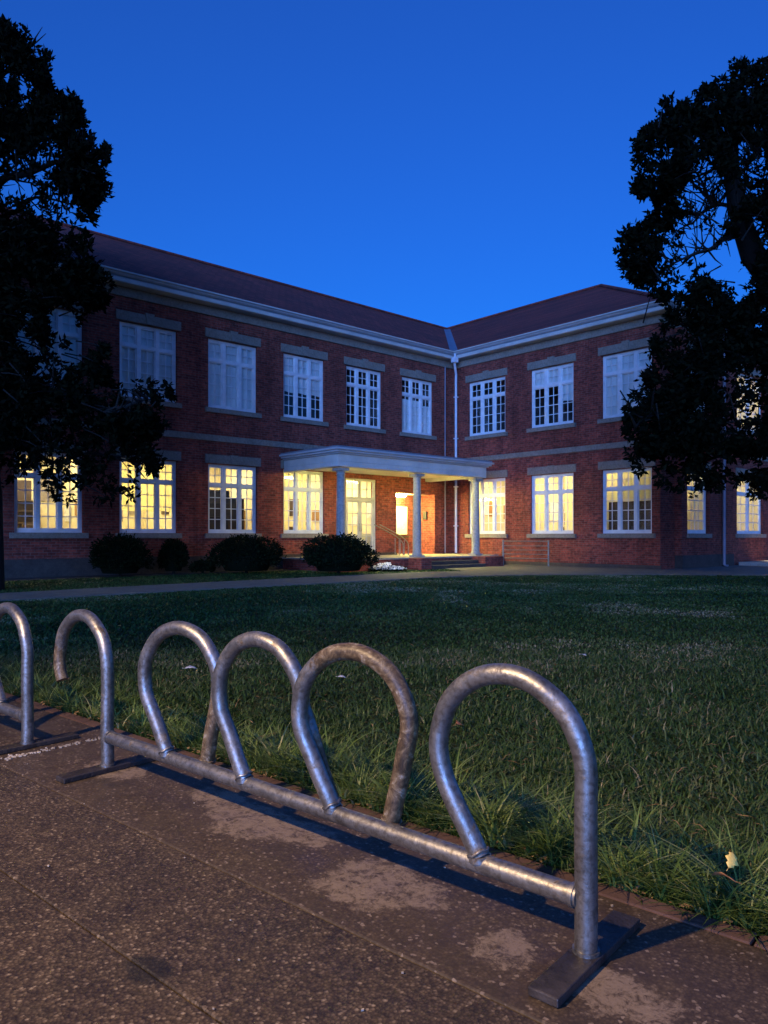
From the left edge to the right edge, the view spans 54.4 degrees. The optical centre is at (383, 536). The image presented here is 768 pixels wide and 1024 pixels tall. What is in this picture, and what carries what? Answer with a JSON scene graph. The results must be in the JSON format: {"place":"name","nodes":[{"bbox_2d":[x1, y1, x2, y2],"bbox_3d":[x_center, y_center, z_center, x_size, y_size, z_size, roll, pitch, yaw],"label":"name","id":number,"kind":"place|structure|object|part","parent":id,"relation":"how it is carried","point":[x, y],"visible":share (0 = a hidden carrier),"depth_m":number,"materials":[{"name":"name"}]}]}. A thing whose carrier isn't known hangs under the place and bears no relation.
{"place":"outdoors","nodes":[
{"label":"outdoors","id":0,"kind":"place"},
{"bbox_2d":[0,766,539,1023],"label":"pavement","id":1,"kind":"structure","parent":0,"point":[104,919],"depth_m":2.05,"materials":[{"name":"concrete"}]},
{"bbox_2d":[0,698,767,1023],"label":"pavement strip","id":2,"kind":"object","parent":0,"point":[498,942],"visible":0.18,"depth_m":2.30,"materials":[{"name":"grey concrete"}]},
{"bbox_2d":[0,602,78,754],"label":"bike rack","id":3,"kind":"object","parent":2,"relation":"on","point":[24,714],"visible":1,"depth_m":3.99,"materials":[{"name":"metal"}]},
{"bbox_2d":[0,733,612,1011],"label":"grit","id":4,"kind":"object","parent":2,"relation":"on","point":[65,745],"visible":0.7,"depth_m":3.88,"materials":[{"name":"grey gravel"}]},
{"bbox_2d":[53,609,639,1007],"bbox_3d":[-0.568,0.745,2.961,3.033,0.764,0.500,0,0,41],"label":"bike rack","id":5,"kind":"object","parent":2,"relation":"on","point":[565,976],"visible":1,"depth_m":2.43,"materials":[{"name":"metal"}]},
{"bbox_2d":[0,569,767,949],"bbox_3d":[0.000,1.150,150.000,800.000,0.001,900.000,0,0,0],"label":"lawn","id":6,"kind":"structure","parent":0,"point":[476,645],"depth_m":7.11,"materials":[{"name":"plant"}]},
{"bbox_2d":[0,13,177,590],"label":"magnolia tree","id":7,"kind":"object","parent":6,"relation":"on","point":[78,172],"visible":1,"depth_m":15.21,"materials":[{"name":"green plant"}]},
{"bbox_2d":[5,569,413,580],"bbox_3d":[-9.434,1.144,20.282,24.780,0.001,3.553,0,0,-36],"label":"planting bed","id":8,"kind":"object","parent":6,"relation":"on","point":[89,576],"visible":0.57,"depth_m":22.07,"materials":[{"name":"brown soil"}]},
{"bbox_2d":[88,531,154,575],"bbox_3d":[-7.647,0.474,21.577,1.957,1.356,1.731,0,0,0],"label":"bush","id":9,"kind":"object","parent":8,"relation":"on","point":[125,554],"visible":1,"depth_m":21.20,"materials":[{"name":"green plant"}]},
{"bbox_2d":[156,538,189,573],"bbox_3d":[-6.486,0.585,23.017,1.032,1.135,0.918,0,0,0],"label":"bush","id":10,"kind":"object","parent":8,"relation":"on","point":[174,553],"visible":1,"depth_m":22.77,"materials":[{"name":"green plant"}]},
{"bbox_2d":[187,559,215,573],"bbox_3d":[-5.681,0.919,23.295,0.931,0.481,0.813,0,0,0],"label":"bush","id":11,"kind":"object","parent":8,"relation":"on","point":[197,565],"visible":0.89,"depth_m":23.11,"materials":[{"name":"green plant"}]},
{"bbox_2d":[300,531,381,573],"bbox_3d":[-1.349,0.485,23.296,2.669,1.333,2.280,0,0,0],"label":"bush","id":12,"kind":"object","parent":8,"relation":"on","point":[342,552],"visible":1,"depth_m":22.75,"materials":[{"name":"green plant"}]},
{"bbox_2d":[366,562,407,571],"bbox_3d":[0.110,1.036,24.911,1.437,0.422,1.089,0,0,0],"label":"flower bed","id":13,"kind":"object","parent":8,"relation":"on","point":[384,567],"visible":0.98,"depth_m":24.62,"materials":[{"name":"white plant"}]},
{"bbox_2d":[200,533,286,572],"bbox_3d":[-4.333,0.493,23.412,2.622,1.319,2.259,0,0,0],"label":"bush","id":14,"kind":"object","parent":6,"relation":"on","point":[246,553],"visible":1,"depth_m":22.80,"materials":[{"name":"green plant"}]},
{"bbox_2d":[0,209,767,577],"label":"school building","id":15,"kind":"structure","parent":6,"relation":"on","point":[306,413],"depth_m":27.45,"materials":[{"name":"red brick"}]},
{"bbox_2d":[17,500,32,527],"bbox_3d":[-11.649,-0.223,23.907,1.100,1.900,0.300,0,0,-42],"label":"bookcase","id":16,"kind":"object","parent":15,"relation":"in","point":[21,512],"visible":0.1,"depth_m":24.08,"materials":[{"name":"brown wood"}]},
{"bbox_2d":[22,524,32,527],"bbox_3d":[-11.047,0.167,23.164,0.440,1.120,0.450,0,0,-34],"label":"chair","id":17,"kind":"object","parent":15,"relation":"in","point":[28,525],"visible":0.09,"depth_m":22.96,"materials":[{"name":"brown wood"}]},
{"bbox_2d":[9,441,88,537],"bbox_3d":[-9.616,-1.360,21.438,2.150,2.800,0.290,0,0,-42],"label":"window","id":18,"kind":"structure","parent":15,"relation":"in","point":[35,532],"depth_m":21.38,"materials":[{"name":"white paint"}]},
{"bbox_2d":[12,288,87,394],"bbox_3d":[-9.622,-5.555,21.445,2.150,2.830,0.308,0,0,-42],"label":"window","id":19,"kind":"structure","parent":15,"relation":"in","point":[65,323],"depth_m":21.75,"materials":[{"name":"white paint"}]},
{"bbox_2d":[115,309,181,408],"bbox_3d":[-7.402,-5.555,23.448,2.150,2.830,0.308,0,0,-42],"label":"window","id":20,"kind":"structure","parent":15,"relation":"in","point":[145,351],"depth_m":23.50,"materials":[{"name":"white paint"}]},
{"bbox_2d":[115,447,181,537],"bbox_3d":[-7.402,-1.360,23.448,2.150,2.800,0.308,0,0,-42],"label":"window","id":21,"kind":"structure","parent":15,"relation":"in","point":[159,494],"depth_m":23.63,"materials":[{"name":"white paint"}]},
{"bbox_2d":[210,490,229,528],"bbox_3d":[-5.936,-0.445,25.897,1.150,2.350,0.300,0,0,-42],"label":"bookcase","id":22,"kind":"object","parent":15,"relation":"in","point":[217,511],"visible":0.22,"depth_m":26.16,"materials":[{"name":"brown wood"}]},
{"bbox_2d":[205,327,261,418],"bbox_3d":[-5.172,-5.555,25.459,2.160,2.830,0.308,0,0,-42],"label":"window","id":23,"kind":"structure","parent":15,"relation":"in","point":[231,366],"depth_m":25.52,"materials":[{"name":"white paint"}]},
{"bbox_2d":[205,454,261,537],"bbox_3d":[-5.166,-1.360,25.453,2.160,2.800,0.290,0,0,-42],"label":"window","id":24,"kind":"structure","parent":15,"relation":"in","point":[222,532],"depth_m":25.44,"materials":[{"name":"white paint"}]},
{"bbox_2d":[230,499,243,529],"bbox_3d":[-5.264,-0.320,26.503,0.500,2.100,0.300,0,0,-42],"label":"bookcase","id":25,"kind":"object","parent":15,"relation":"in","point":[233,513],"visible":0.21,"depth_m":26.58,"materials":[{"name":"brown wood"}]},
{"bbox_2d":[280,343,328,426],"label":"window","id":26,"kind":"structure","parent":15,"relation":"in","point":[304,376],"depth_m":27.51,"materials":[{"name":"white paint"}]},
{"bbox_2d":[280,460,328,537],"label":"window","id":27,"kind":"structure","parent":15,"relation":"in","point":[304,489],"depth_m":27.53,"materials":[{"name":"white paint"}]},
{"bbox_2d":[346,500,359,538],"bbox_3d":[-1.224,-0.370,29.083,0.696,2.140,0.060,0,0,-42],"label":"door","id":28,"kind":"structure","parent":15,"relation":"in","point":[355,501],"depth_m":29.13,"materials":[{"name":"paint"}]},
{"bbox_2d":[344,356,385,433],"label":"window","id":29,"kind":"structure","parent":15,"relation":"in","point":[364,363],"depth_m":29.40,"materials":[{"name":"white paint"}]},
{"bbox_2d":[360,500,372,549],"bbox_3d":[-0.680,-0.370,29.532,0.696,2.140,0.122,0,0,-42],"label":"door","id":30,"kind":"structure","parent":15,"relation":"in","point":[361,501],"depth_m":29.55,"materials":[{"name":"paint"}]},
{"bbox_2d":[374,524,408,554],"bbox_3d":[0.309,0.120,29.510,1.580,1.220,0.344,0,0,-42],"label":"stair handrail","id":31,"kind":"object","parent":15,"relation":"on","point":[400,540],"visible":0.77,"depth_m":29.75,"materials":[{"name":"metal"}]},
{"bbox_2d":[400,368,436,439],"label":"window","id":32,"kind":"structure","parent":15,"relation":"in","point":[416,417],"depth_m":31.44,"materials":[{"name":"white paint"}]},
{"bbox_2d":[465,368,507,440],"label":"window","id":33,"kind":"structure","parent":15,"relation":"in","point":[487,374],"depth_m":31.47,"materials":[{"name":"white paint"}]},
{"bbox_2d":[465,470,507,537],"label":"window","id":34,"kind":"structure","parent":15,"relation":"in","point":[500,473],"depth_m":31.28,"materials":[{"name":"white paint"}]},
{"bbox_2d":[526,353,575,432],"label":"window","id":35,"kind":"structure","parent":15,"relation":"in","point":[561,376],"depth_m":29.02,"materials":[{"name":"white paint"}]},
{"bbox_2d":[526,464,575,537],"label":"window","id":36,"kind":"structure","parent":15,"relation":"in","point":[541,492],"depth_m":29.05,"materials":[{"name":"white paint"}]},
{"bbox_2d":[597,337,651,423],"bbox_3d":[8.673,-5.555,26.633,0.308,2.830,2.240,0,0,-42],"label":"window","id":37,"kind":"structure","parent":15,"relation":"in","point":[620,370],"depth_m":26.86,"materials":[{"name":"white paint"}]},
{"bbox_2d":[597,458,655,537],"bbox_3d":[8.673,-1.360,26.633,0.308,2.800,2.240,0,0,-42],"label":"window","id":38,"kind":"structure","parent":15,"relation":"in","point":[620,485],"depth_m":26.76,"materials":[{"name":"white paint"}]},
{"bbox_2d":[609,501,650,529],"bbox_3d":[9.173,-0.280,27.176,0.440,2.020,2.000,0,0,-42],"label":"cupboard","id":39,"kind":"object","parent":15,"relation":"in","point":[631,515],"visible":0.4,"depth_m":27.12,"materials":[{"name":"brown wood"}]},
{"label":"door","id":40,"kind":"part","parent":39,"relation":"part of","materials":[{"name":"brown wood"}]},
{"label":"door","id":41,"kind":"part","parent":39,"relation":"part of","materials":[{"name":"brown wood"}]},
{"bbox_2d":[687,462,711,537],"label":"window","id":42,"kind":"structure","parent":15,"relation":"in","point":[698,533],"depth_m":27.26,"materials":[{"name":"white paint"}]},
{"bbox_2d":[736,364,761,436],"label":"window","id":43,"kind":"structure","parent":15,"relation":"in","point":[754,372],"depth_m":30.69,"materials":[{"name":"white paint"}]},
{"bbox_2d":[736,468,766,537],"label":"window","id":44,"kind":"structure","parent":15,"relation":"in","point":[740,534],"depth_m":30.66,"materials":[{"name":"white paint"}]},
{"bbox_2d":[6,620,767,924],"bbox_3d":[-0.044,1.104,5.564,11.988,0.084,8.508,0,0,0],"label":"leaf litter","id":45,"kind":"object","parent":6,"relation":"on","point":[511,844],"visible":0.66,"depth_m":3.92,"materials":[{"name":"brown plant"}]},
{"bbox_2d":[612,55,767,502],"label":"broadleaf tree","id":46,"kind":"object","parent":6,"relation":"on","point":[727,120],"visible":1,"depth_m":14.22,"materials":[{"name":"green plant"}]},
{"bbox_2d":[712,871,741,883],"bbox_3d":[1.002,0.995,2.181,0.064,0.015,0.094,33,-24,-28],"label":"fallen leaf","id":47,"kind":"object","parent":6,"relation":"in","point":[720,873],"visible":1,"depth_m":2.18,"materials":[{"name":"brown plant"}]},
{"bbox_2d":[726,852,738,869],"bbox_3d":[1.029,0.962,2.214,0.070,0.048,0.012,-48,-9,-40],"label":"fallen leaf","id":48,"kind":"object","parent":6,"relation":"in","point":[731,862],"visible":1,"depth_m":2.21,"materials":[{"name":"yellow plant"}]},
{"bbox_2d":[0,564,767,601],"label":"path","id":49,"kind":"structure","parent":0,"point":[522,570],"depth_m":21.07,"materials":[{"name":"concrete"}]},
{"bbox_2d":[502,540,548,565],"bbox_3d":[5.451,0.625,28.775,1.866,0.990,0.070,0,0,28],"label":"metal railing","id":50,"kind":"object","parent":49,"relation":"on","point":[503,545],"visible":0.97,"depth_m":28.76,"materials":[{"name":"metal"}]},
{"bbox_2d":[739,560,767,565],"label":"stone step","id":51,"kind":"object","parent":49,"relation":"on","point":[756,563],"visible":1,"depth_m":28.83,"materials":[{"name":"grey stone"}]},
{"bbox_2d":[0,0,767,329],"label":"sky","id":52,"kind":"structure","parent":0,"point":[445,163],"materials":[{"name":"blue"}]},
{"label":"pavement bed","id":53,"kind":"structure","parent":0,"visible":0},
{"bbox_2d":[5,692,767,950],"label":"edging","id":54,"kind":"object","parent":53,"relation":"on","point":[630,899],"visible":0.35,"depth_m":2.50,"materials":[{"name":"brick"}]}
]}

